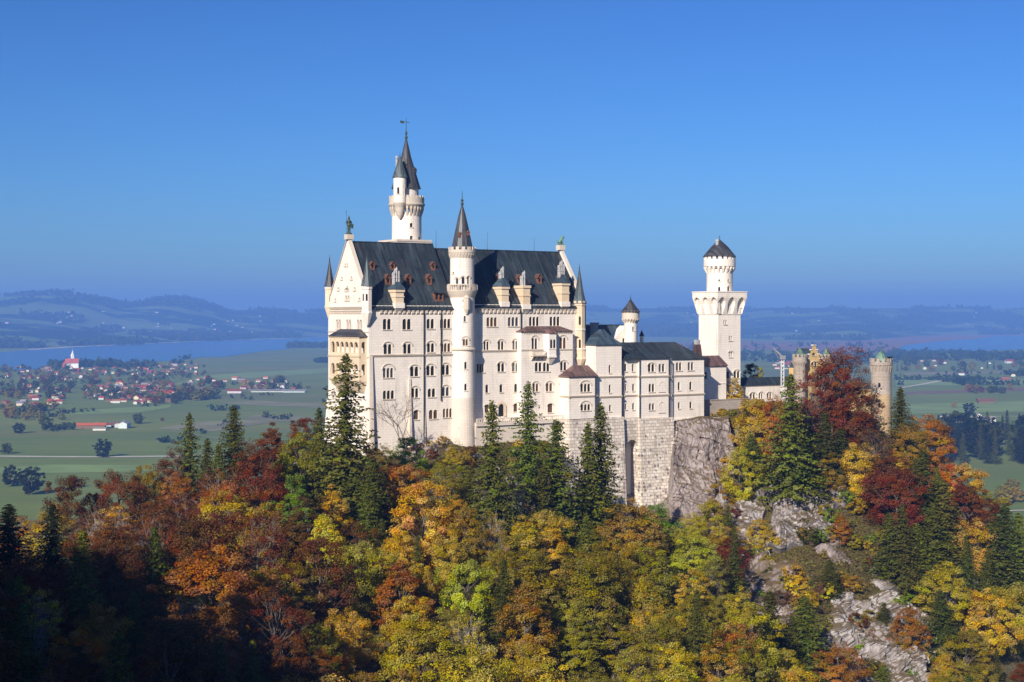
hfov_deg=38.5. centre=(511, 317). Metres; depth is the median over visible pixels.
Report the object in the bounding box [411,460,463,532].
autumn tree
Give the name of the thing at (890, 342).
lake
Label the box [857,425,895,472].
autumn tree
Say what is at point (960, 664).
autumn tree
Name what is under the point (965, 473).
autumn tree
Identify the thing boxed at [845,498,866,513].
shrub
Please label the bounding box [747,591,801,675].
spruce tree
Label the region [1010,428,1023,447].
valley tree
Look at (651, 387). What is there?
window
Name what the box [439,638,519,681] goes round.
autumn tree
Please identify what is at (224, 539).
autumn tree
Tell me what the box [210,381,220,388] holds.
valley tree
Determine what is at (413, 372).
window
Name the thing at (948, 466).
autumn tree
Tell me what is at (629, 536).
autumn tree
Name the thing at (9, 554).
spruce tree
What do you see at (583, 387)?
window
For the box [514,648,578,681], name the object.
autumn tree
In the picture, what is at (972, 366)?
valley tree
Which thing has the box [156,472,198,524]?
autumn tree
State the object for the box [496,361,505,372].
window
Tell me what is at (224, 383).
valley tree
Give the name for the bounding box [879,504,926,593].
spruce tree
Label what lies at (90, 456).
country road
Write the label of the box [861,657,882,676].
shrub
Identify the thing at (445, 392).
window
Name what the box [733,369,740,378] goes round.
window
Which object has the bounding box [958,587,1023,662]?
autumn tree
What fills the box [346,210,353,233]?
knight statue
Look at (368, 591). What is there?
autumn tree
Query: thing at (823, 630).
shrub
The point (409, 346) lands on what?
window
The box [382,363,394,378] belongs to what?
window
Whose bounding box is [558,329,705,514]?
bower wing
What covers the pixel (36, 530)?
autumn tree
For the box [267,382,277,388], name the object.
valley tree
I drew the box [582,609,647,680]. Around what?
autumn tree
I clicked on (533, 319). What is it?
window
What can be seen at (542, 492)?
spruce tree
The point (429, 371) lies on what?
window
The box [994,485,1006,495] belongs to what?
valley tree
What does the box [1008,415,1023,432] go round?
valley tree
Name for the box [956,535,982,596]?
spruce tree
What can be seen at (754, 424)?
autumn tree
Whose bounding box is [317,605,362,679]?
autumn tree
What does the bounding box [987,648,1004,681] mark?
spruce tree
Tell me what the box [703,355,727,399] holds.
courtyard house
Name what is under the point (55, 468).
straw field
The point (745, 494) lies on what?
autumn tree
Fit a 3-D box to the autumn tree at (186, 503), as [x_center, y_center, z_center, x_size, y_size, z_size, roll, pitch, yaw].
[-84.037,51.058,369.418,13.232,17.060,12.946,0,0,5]
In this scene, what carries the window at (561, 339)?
in the palace building at (389, 308)
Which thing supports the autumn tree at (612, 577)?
on the castle hill at (960, 625)
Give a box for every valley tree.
[0,443,12,452]
[2,408,13,417]
[2,464,22,484]
[3,390,11,397]
[4,402,16,409]
[6,387,16,396]
[8,408,18,417]
[12,423,25,432]
[13,390,23,398]
[15,466,45,494]
[17,381,26,388]
[19,405,26,412]
[21,411,29,419]
[22,385,31,393]
[25,403,32,410]
[27,409,34,417]
[31,380,39,387]
[31,402,43,411]
[33,404,47,414]
[35,410,45,419]
[37,415,53,429]
[42,378,50,385]
[45,390,53,397]
[47,400,59,408]
[48,386,56,393]
[53,424,59,430]
[56,412,66,419]
[57,375,64,382]
[60,422,67,429]
[64,386,70,391]
[67,380,76,387]
[91,385,99,390]
[92,438,111,456]
[131,374,138,379]
[132,413,144,423]
[145,385,153,391]
[154,397,161,403]
[171,397,178,403]
[186,386,197,391]
[189,391,202,399]
[198,378,205,386]
[201,388,213,396]
[208,391,215,398]
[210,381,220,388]
[211,388,220,395]
[218,380,225,387]
[258,381,265,388]
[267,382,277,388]
[903,358,910,364]
[923,360,929,366]
[928,365,936,370]
[930,428,966,456]
[936,358,943,364]
[936,410,966,436]
[940,412,964,428]
[942,414,969,438]
[942,423,956,456]
[944,434,954,462]
[954,413,980,438]
[954,427,960,455]
[954,429,968,459]
[956,433,969,464]
[957,361,966,368]
[958,418,991,447]
[962,403,978,413]
[963,424,1000,456]
[966,385,974,391]
[968,361,976,369]
[973,422,1007,451]
[973,426,985,459]
[979,416,1005,434]
[981,434,991,463]
[986,386,993,392]
[987,430,1002,463]
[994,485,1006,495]
[996,487,1015,500]
[996,489,1012,503]
[997,387,1005,392]
[998,483,1014,495]
[1003,410,1011,436]
[1004,423,1012,453]
[1006,426,1020,460]
[1007,479,1020,489]
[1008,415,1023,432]
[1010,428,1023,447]
[1010,435,1023,457]
[1011,489,1023,501]
[1014,430,1023,463]
[1018,434,1023,463]
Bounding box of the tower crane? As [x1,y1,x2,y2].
[773,347,785,398]
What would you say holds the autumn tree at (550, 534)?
on the castle hill at (960, 625)
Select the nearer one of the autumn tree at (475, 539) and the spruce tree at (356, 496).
the autumn tree at (475, 539)
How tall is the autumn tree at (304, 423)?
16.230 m
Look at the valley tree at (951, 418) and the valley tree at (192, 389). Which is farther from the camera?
the valley tree at (192, 389)
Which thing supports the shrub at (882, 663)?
on the castle hill at (960, 625)
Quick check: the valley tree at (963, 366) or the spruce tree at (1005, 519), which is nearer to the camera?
the spruce tree at (1005, 519)
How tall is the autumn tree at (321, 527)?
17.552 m
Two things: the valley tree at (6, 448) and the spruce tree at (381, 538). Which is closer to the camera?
the spruce tree at (381, 538)
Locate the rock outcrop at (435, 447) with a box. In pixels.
[393,442,501,505]
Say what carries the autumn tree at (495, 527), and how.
on the castle hill at (960, 625)
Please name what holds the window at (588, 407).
in the bower wing at (647, 394)
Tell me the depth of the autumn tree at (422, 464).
378.96 m
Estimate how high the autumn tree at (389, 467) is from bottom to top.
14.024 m
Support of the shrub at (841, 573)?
on the castle hill at (960, 625)
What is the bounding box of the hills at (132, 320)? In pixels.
[0,294,1023,346]
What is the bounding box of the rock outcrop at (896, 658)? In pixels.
[815,590,946,681]
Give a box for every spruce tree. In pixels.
[0,504,54,612]
[21,504,73,595]
[49,528,109,674]
[103,630,136,681]
[135,526,172,638]
[168,412,204,517]
[192,437,215,509]
[203,444,229,491]
[216,405,252,489]
[241,639,266,681]
[302,353,393,520]
[305,408,335,473]
[343,473,368,531]
[346,458,402,549]
[352,483,384,567]
[367,518,389,584]
[409,536,427,596]
[458,465,481,525]
[461,400,525,552]
[484,558,522,654]
[495,381,552,527]
[525,465,569,548]
[526,419,586,557]
[566,422,620,547]
[568,402,628,555]
[570,513,602,607]
[680,589,716,681]
[716,506,733,540]
[718,541,750,616]
[723,524,746,577]
[730,434,768,490]
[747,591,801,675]
[754,374,832,502]
[779,615,815,681]
[784,595,837,681]
[802,411,848,486]
[817,560,846,600]
[827,428,858,486]
[862,512,915,581]
[872,665,896,681]
[873,603,894,636]
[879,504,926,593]
[882,387,921,459]
[899,450,956,545]
[904,523,941,593]
[908,459,919,502]
[911,504,967,590]
[915,589,975,661]
[923,478,974,566]
[928,466,941,505]
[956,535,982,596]
[964,673,973,681]
[972,548,1004,624]
[973,523,1018,598]
[984,504,1023,602]
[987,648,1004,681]
[999,512,1023,607]
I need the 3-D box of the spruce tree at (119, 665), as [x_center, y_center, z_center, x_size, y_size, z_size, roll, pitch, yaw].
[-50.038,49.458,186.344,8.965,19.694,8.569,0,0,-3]
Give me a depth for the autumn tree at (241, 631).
248.75 m
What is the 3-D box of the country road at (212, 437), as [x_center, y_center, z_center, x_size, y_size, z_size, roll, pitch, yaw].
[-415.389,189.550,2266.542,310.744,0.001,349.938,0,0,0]
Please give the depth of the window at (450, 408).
413.79 m
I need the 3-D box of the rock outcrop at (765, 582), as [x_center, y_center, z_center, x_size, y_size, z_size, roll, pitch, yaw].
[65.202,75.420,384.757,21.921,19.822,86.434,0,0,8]
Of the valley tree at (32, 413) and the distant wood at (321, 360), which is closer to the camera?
the valley tree at (32, 413)
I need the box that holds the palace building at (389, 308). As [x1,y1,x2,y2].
[324,234,586,455]
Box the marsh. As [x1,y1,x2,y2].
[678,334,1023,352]
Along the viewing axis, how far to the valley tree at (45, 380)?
3999.70 m
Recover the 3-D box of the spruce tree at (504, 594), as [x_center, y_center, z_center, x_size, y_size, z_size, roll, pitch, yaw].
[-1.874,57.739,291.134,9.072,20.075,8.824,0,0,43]
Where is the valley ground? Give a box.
[0,336,1023,567]
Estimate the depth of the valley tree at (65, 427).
2473.46 m
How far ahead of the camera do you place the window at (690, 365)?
458.69 m
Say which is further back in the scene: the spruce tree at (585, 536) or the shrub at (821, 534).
the shrub at (821, 534)
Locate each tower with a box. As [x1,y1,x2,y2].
[378,120,431,242]
[447,195,477,446]
[621,294,639,341]
[692,236,747,398]
[870,350,892,436]
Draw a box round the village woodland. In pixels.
[0,363,193,399]
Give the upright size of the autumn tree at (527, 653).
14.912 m
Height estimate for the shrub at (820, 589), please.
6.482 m
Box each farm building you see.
[76,422,107,428]
[92,426,107,430]
[118,420,130,428]
[226,388,242,392]
[248,389,282,391]
[282,389,306,391]
[976,398,995,402]
[1000,377,1009,380]
[1004,359,1014,362]
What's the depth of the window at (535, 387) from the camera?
428.49 m
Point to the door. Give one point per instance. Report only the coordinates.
(501, 405)
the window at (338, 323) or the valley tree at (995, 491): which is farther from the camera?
the valley tree at (995, 491)
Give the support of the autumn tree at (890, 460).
on the castle hill at (960, 625)
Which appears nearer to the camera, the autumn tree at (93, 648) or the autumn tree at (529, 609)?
the autumn tree at (93, 648)
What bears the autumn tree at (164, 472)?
on the castle hill at (960, 625)
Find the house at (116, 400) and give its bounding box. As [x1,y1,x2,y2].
[112,399,120,402]
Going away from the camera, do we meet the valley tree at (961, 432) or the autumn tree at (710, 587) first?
the autumn tree at (710, 587)
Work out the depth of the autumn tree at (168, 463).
397.88 m
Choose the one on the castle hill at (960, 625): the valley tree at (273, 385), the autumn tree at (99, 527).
the autumn tree at (99, 527)
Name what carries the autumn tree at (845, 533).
on the castle hill at (960, 625)
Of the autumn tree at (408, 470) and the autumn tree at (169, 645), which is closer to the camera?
the autumn tree at (169, 645)
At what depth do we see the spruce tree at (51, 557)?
314.92 m
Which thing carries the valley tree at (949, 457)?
on the valley ground
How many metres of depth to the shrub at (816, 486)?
437.11 m
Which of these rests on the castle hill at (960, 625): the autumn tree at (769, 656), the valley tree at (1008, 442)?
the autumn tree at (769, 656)
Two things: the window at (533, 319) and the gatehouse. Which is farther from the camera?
the gatehouse
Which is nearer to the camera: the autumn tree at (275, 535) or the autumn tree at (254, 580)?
the autumn tree at (254, 580)
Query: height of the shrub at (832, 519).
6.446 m
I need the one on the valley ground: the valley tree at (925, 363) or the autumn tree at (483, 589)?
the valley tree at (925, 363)
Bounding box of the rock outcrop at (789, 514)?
[755,458,849,552]
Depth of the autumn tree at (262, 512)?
318.25 m
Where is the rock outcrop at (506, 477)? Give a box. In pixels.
[501,474,581,533]
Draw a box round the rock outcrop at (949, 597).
[931,573,978,625]
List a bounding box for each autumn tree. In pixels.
[0,510,43,570]
[0,553,76,650]
[0,586,69,681]
[20,504,77,571]
[33,474,95,551]
[37,539,105,620]
[41,603,126,679]
[41,629,124,681]
[48,542,134,620]
[66,501,141,546]
[67,601,134,680]
[68,509,126,561]
[84,524,151,595]
[84,551,163,654]
[85,468,151,532]
[86,501,139,557]
[110,509,186,584]
[121,464,168,531]
[122,617,237,681]
[130,496,198,565]
[136,493,185,541]
[138,603,235,681]
[140,516,227,613]
[144,543,269,632]
[146,587,223,654]
[149,458,193,501]
[152,440,191,496]
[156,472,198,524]
[156,486,196,537]
[157,507,244,596]
[160,611,243,681]
[168,604,250,680]
[187,489,257,574]
[191,468,218,511]
[193,465,245,519]
[197,480,252,548]
[217,512,295,602]
[218,439,290,537]
[225,609,256,669]
[232,437,282,499]
[236,567,284,643]
[239,502,292,566]
[241,585,318,681]
[250,558,319,636]
[254,636,320,681]
[255,422,286,474]
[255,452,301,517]
[263,473,316,537]
[274,432,331,499]
[274,536,358,637]
[275,495,343,570]
[282,601,319,662]
[282,673,366,681]
[283,417,320,462]
[289,622,341,681]
[299,646,349,681]
[302,514,347,585]
[314,483,352,552]
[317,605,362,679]
[330,520,382,586]
[331,611,384,674]
[336,540,398,620]
[348,670,378,681]
[369,530,425,588]
[369,559,435,633]
[370,459,408,507]
[372,611,476,681]
[374,443,399,472]
[376,462,430,518]
[377,595,433,655]
[384,436,429,484]
[386,480,460,568]
[390,668,422,681]
[401,563,442,608]
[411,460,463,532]
[426,462,452,490]
[427,535,466,594]
[430,459,467,505]
[431,558,496,635]
[435,604,478,657]
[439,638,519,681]
[440,506,493,577]
[442,443,463,472]
[442,494,470,542]
[448,614,496,679]
[452,465,474,490]
[475,509,510,568]
[479,533,538,587]
[479,551,523,615]
[490,581,559,675]
[492,547,581,638]
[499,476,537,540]
[500,642,544,681]
[501,514,548,579]
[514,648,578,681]
[524,509,577,564]
[532,521,570,583]
[548,599,583,654]
[548,615,607,676]
[553,543,632,622]
[556,557,628,645]
[567,671,594,681]
[571,524,612,569]
[579,662,614,681]
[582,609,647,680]
[592,497,668,568]
[593,539,650,602]
[593,556,647,620]
[610,643,660,681]
[614,576,668,647]
[615,546,678,609]
[624,600,687,671]
[630,503,687,551]
[634,513,671,574]
[640,609,682,681]
[646,642,702,681]
[654,662,692,681]
[659,604,717,664]
[662,525,709,575]
[667,531,723,588]
[672,568,715,616]
[672,587,720,632]
[677,512,705,551]
[688,556,729,609]
[690,639,747,681]
[695,501,742,548]
[699,595,728,637]
[702,532,727,570]
[707,478,743,518]
[707,537,754,594]
[710,526,750,563]
[710,618,761,679]
[711,600,787,681]
[712,673,754,681]
[713,586,763,644]
[713,637,772,681]
[719,440,769,502]
[719,503,742,518]
[726,377,744,398]
[728,397,777,456]
[740,363,758,377]
[744,394,796,460]
[745,519,778,548]
[753,367,763,376]
[770,648,807,681]
[774,666,820,681]
[788,363,831,442]
[807,345,874,439]
[808,354,852,437]
[808,641,873,681]
[814,452,849,494]
[829,512,851,545]
[832,385,884,449]
[838,442,879,500]
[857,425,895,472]
[857,465,928,534]
[862,449,916,514]
[880,423,931,474]
[884,448,909,473]
[886,607,931,650]
[909,414,958,474]
[912,560,973,626]
[926,653,962,681]
[927,462,964,507]
[929,462,988,516]
[930,630,991,681]
[931,669,960,681]
[941,479,1003,539]
[950,517,997,582]
[955,629,988,668]
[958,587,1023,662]
[961,587,990,628]
[962,657,999,681]
[967,490,1012,538]
[978,582,1023,655]
[1007,662,1023,681]
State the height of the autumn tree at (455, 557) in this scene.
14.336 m
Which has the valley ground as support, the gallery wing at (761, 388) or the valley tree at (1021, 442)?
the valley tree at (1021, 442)
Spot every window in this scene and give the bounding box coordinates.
[335,320,340,329]
[357,320,361,328]
[382,341,392,354]
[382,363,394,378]
[382,390,394,399]
[383,319,390,328]
[402,341,412,353]
[403,319,409,328]
[409,364,419,376]
[411,385,419,398]
[413,409,419,420]
[425,363,435,376]
[426,319,434,329]
[426,340,435,352]
[427,388,435,397]
[428,410,438,419]
[439,319,451,328]
[439,339,451,352]
[440,362,450,375]
[442,384,450,396]
[442,408,451,418]
[461,336,469,345]
[476,364,484,372]
[482,339,490,349]
[487,317,496,326]
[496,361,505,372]
[497,339,505,349]
[507,317,518,326]
[511,338,516,349]
[511,361,516,371]
[512,403,516,412]
[529,317,537,325]
[531,335,538,350]
[531,381,539,392]
[545,381,553,391]
[546,403,553,413]
[550,317,560,326]
[558,335,567,348]
[559,360,567,371]
[579,380,591,392]
[580,400,591,411]
[647,362,655,372]
[648,384,654,392]
[648,404,654,410]
[658,364,664,372]
[676,363,680,370]
[687,362,694,370]
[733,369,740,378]
[749,392,756,399]
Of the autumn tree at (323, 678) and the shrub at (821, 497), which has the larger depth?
the shrub at (821, 497)
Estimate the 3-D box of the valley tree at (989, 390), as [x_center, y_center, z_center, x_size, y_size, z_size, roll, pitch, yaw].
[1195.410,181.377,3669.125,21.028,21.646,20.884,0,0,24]
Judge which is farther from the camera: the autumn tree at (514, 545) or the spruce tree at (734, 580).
the spruce tree at (734, 580)
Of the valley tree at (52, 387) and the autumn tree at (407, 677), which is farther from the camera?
the valley tree at (52, 387)
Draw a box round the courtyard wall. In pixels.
[704,398,750,415]
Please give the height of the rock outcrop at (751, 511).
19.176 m
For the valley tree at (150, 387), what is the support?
on the valley ground
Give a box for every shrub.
[365,449,376,458]
[425,449,437,458]
[435,435,450,444]
[460,446,476,456]
[461,449,473,460]
[463,459,473,466]
[512,439,523,446]
[716,408,729,416]
[719,456,728,465]
[728,409,736,414]
[730,416,743,425]
[749,545,768,555]
[753,471,775,485]
[759,554,774,563]
[762,537,782,550]
[762,590,790,606]
[777,575,790,587]
[780,563,806,580]
[784,574,806,590]
[784,589,798,600]
[787,594,818,611]
[790,584,819,599]
[796,525,819,542]
[796,526,812,539]
[800,435,811,444]
[802,591,818,602]
[805,490,831,502]
[806,580,820,590]
[808,579,826,594]
[810,473,827,487]
[810,528,828,541]
[814,481,825,489]
[817,503,835,515]
[818,550,828,557]
[818,583,835,598]
[820,622,831,631]
[823,508,840,521]
[824,525,836,534]
[832,489,855,502]
[835,577,845,586]
[836,570,848,579]
[839,517,854,525]
[840,576,853,586]
[842,574,868,591]
[843,534,863,548]
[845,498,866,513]
[848,611,869,628]
[853,615,863,624]
[855,637,866,649]
[856,539,871,548]
[861,507,875,517]
[861,608,879,620]
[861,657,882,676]
[864,535,874,543]
[864,558,874,565]
[864,658,887,678]
[890,595,907,603]
[902,593,914,603]
[907,666,920,679]
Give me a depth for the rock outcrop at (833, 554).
407.94 m
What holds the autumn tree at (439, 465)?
on the castle hill at (960, 625)
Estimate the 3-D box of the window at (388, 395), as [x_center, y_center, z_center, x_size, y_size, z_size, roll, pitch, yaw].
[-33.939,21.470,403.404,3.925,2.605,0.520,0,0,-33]
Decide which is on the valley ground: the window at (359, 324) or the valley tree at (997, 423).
the valley tree at (997, 423)
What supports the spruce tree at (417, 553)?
on the castle hill at (960, 625)
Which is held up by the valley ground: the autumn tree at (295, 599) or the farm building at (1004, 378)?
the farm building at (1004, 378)
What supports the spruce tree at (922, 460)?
on the castle hill at (960, 625)
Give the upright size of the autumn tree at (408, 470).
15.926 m
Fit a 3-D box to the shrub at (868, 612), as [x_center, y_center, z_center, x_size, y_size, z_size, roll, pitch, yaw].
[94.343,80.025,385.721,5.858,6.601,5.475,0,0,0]
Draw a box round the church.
[62,350,78,367]
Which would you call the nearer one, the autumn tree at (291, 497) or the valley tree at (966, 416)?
the autumn tree at (291, 497)
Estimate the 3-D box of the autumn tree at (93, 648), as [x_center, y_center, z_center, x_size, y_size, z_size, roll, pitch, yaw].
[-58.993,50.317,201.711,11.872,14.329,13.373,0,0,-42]
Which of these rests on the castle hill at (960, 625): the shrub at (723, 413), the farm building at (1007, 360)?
the shrub at (723, 413)
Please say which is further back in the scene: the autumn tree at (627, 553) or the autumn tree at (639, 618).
the autumn tree at (627, 553)
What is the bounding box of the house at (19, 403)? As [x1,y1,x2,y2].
[16,400,24,405]
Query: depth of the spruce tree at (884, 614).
383.22 m
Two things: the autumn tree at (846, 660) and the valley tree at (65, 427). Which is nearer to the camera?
the autumn tree at (846, 660)
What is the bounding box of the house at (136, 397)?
[133,394,141,399]
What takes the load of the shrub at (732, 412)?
on the castle hill at (960, 625)
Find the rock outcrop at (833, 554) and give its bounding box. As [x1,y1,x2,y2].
[811,536,857,576]
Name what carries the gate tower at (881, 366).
on the castle hill at (960, 625)
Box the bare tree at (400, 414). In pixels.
[371,390,420,466]
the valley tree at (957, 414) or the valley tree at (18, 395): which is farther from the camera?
the valley tree at (18, 395)
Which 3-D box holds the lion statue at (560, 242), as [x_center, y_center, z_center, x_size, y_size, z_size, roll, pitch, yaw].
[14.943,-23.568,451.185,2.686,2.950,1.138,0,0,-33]
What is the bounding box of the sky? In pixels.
[0,0,1023,311]
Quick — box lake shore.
[28,338,285,349]
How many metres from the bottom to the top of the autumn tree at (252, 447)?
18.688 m
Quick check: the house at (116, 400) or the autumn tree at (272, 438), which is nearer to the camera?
the autumn tree at (272, 438)
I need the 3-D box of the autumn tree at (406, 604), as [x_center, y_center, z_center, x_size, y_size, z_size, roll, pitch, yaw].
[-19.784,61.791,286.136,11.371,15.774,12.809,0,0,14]
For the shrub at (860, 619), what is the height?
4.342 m
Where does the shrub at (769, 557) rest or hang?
on the castle hill at (960, 625)
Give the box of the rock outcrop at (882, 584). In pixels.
[868,551,901,593]
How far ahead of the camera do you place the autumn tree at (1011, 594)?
400.02 m
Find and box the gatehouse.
[789,345,870,415]
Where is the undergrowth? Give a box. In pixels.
[3,402,1023,681]
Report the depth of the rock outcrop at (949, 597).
410.06 m
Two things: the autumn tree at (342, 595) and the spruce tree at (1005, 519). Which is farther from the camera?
the spruce tree at (1005, 519)
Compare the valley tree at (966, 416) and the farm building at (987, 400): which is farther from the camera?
the farm building at (987, 400)
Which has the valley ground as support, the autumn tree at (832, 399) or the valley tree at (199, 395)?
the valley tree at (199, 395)
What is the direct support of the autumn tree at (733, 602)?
on the castle hill at (960, 625)
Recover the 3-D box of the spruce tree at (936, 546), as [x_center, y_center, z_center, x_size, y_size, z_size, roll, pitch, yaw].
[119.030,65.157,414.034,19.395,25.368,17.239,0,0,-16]
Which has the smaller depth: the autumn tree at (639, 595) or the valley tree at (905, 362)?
the autumn tree at (639, 595)
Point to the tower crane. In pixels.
(781, 357)
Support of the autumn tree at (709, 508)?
on the castle hill at (960, 625)
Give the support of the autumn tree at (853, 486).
on the castle hill at (960, 625)
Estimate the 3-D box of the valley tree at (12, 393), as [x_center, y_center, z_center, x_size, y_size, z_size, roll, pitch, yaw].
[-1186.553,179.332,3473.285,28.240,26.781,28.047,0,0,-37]
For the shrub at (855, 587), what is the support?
on the castle hill at (960, 625)
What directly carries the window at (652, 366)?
in the bower wing at (647, 394)
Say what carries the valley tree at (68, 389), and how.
on the valley ground
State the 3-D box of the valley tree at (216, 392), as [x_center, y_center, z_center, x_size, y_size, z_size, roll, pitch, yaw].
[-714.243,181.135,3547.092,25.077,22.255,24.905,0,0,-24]
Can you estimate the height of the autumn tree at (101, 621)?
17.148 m
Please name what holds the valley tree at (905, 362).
on the valley ground
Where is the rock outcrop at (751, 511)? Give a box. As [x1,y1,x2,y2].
[708,491,772,555]
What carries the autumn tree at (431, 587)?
on the castle hill at (960, 625)
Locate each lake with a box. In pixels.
[0,337,327,370]
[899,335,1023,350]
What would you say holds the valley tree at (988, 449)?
on the valley ground
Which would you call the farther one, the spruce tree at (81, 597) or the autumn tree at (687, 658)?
the autumn tree at (687, 658)
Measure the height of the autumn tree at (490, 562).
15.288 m
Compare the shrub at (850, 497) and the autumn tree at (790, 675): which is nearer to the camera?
the autumn tree at (790, 675)
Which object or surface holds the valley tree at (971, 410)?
on the valley ground
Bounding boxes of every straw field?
[0,464,157,473]
[54,405,170,415]
[155,419,277,430]
[174,368,327,384]
[222,401,325,407]
[244,415,324,424]
[896,378,1023,385]
[904,371,1003,374]
[905,401,1023,413]
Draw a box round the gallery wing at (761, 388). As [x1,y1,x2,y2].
[740,376,791,401]
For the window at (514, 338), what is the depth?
427.13 m
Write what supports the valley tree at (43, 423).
on the valley ground
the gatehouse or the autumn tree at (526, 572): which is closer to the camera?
the autumn tree at (526, 572)
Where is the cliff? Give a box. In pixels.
[667,416,735,528]
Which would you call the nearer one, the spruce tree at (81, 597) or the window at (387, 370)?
the spruce tree at (81, 597)
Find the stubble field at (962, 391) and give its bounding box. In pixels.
[904,387,1023,394]
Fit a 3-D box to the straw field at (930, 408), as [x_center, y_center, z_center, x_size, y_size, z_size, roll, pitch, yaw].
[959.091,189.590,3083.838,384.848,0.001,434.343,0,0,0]
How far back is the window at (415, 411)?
408.37 m
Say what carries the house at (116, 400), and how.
on the valley ground
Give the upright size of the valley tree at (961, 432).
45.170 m
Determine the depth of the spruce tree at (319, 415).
375.51 m
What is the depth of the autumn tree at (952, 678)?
353.68 m
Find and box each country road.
[0,454,248,456]
[169,431,308,448]
[899,373,948,387]
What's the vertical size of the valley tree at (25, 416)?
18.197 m
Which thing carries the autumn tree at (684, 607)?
on the castle hill at (960, 625)
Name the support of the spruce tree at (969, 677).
on the castle hill at (960, 625)
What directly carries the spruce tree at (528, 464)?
on the castle hill at (960, 625)
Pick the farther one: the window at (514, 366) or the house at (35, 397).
the house at (35, 397)
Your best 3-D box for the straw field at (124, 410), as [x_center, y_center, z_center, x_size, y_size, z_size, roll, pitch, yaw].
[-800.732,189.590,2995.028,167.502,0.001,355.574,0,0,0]
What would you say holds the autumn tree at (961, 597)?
on the castle hill at (960, 625)
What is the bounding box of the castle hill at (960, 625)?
[0,401,1023,681]
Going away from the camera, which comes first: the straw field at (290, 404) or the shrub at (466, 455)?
the shrub at (466, 455)
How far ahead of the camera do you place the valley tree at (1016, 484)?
1587.82 m
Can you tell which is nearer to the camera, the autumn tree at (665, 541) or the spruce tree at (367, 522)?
the spruce tree at (367, 522)
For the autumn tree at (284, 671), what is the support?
on the castle hill at (960, 625)
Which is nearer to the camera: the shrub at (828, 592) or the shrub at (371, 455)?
the shrub at (828, 592)
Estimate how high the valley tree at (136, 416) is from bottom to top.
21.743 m
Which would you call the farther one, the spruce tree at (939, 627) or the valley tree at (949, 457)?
the valley tree at (949, 457)
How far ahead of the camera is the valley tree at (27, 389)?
3629.41 m
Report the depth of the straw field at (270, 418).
2744.30 m
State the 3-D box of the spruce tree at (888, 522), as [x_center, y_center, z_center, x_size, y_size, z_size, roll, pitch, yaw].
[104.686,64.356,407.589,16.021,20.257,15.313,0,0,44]
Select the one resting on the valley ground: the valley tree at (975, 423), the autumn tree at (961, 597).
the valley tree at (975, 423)
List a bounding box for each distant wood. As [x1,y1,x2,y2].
[46,357,184,367]
[47,378,327,442]
[178,354,327,362]
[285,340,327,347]
[680,340,893,364]
[887,347,1023,360]
[894,368,1023,384]
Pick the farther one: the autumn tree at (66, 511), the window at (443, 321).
the window at (443, 321)
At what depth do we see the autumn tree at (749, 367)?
504.56 m
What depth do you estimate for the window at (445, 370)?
413.38 m
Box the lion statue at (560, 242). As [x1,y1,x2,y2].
[557,236,563,244]
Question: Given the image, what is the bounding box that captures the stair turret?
[639,331,643,341]
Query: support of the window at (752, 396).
in the gallery wing at (761, 388)
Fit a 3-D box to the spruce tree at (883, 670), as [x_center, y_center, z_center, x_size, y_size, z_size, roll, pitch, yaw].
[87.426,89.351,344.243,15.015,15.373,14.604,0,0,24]
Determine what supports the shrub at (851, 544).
on the castle hill at (960, 625)
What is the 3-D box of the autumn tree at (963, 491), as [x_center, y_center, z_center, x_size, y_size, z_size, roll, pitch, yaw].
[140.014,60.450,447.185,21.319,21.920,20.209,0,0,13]
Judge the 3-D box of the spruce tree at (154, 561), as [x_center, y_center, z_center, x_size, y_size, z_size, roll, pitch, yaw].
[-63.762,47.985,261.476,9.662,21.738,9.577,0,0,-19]
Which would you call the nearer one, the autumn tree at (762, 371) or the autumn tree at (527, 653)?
the autumn tree at (527, 653)
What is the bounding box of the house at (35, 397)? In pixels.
[32,396,39,399]
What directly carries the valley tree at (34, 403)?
on the valley ground
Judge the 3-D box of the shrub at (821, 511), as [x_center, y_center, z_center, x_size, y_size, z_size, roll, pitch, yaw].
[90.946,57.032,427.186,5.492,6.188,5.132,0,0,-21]
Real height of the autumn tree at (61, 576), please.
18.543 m
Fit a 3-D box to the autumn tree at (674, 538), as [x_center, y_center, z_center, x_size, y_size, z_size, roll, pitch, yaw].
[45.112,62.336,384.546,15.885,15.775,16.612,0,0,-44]
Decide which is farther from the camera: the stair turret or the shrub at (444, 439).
the stair turret
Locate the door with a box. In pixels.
[497,401,505,415]
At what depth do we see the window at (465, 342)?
413.69 m
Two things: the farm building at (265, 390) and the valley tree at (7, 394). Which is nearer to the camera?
the valley tree at (7, 394)
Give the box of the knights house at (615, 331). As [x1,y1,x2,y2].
[586,322,623,341]
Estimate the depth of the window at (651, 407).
448.07 m
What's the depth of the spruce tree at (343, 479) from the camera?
347.91 m
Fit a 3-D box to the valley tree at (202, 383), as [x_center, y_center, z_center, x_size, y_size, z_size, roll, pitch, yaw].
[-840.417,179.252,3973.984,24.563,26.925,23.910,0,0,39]
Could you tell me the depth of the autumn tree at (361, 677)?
252.27 m
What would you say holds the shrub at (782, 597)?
on the castle hill at (960, 625)
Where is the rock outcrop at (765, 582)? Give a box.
[737,551,799,646]
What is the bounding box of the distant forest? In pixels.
[0,288,1023,347]
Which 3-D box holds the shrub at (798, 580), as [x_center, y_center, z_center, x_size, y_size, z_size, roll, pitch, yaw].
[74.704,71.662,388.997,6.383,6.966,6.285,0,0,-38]

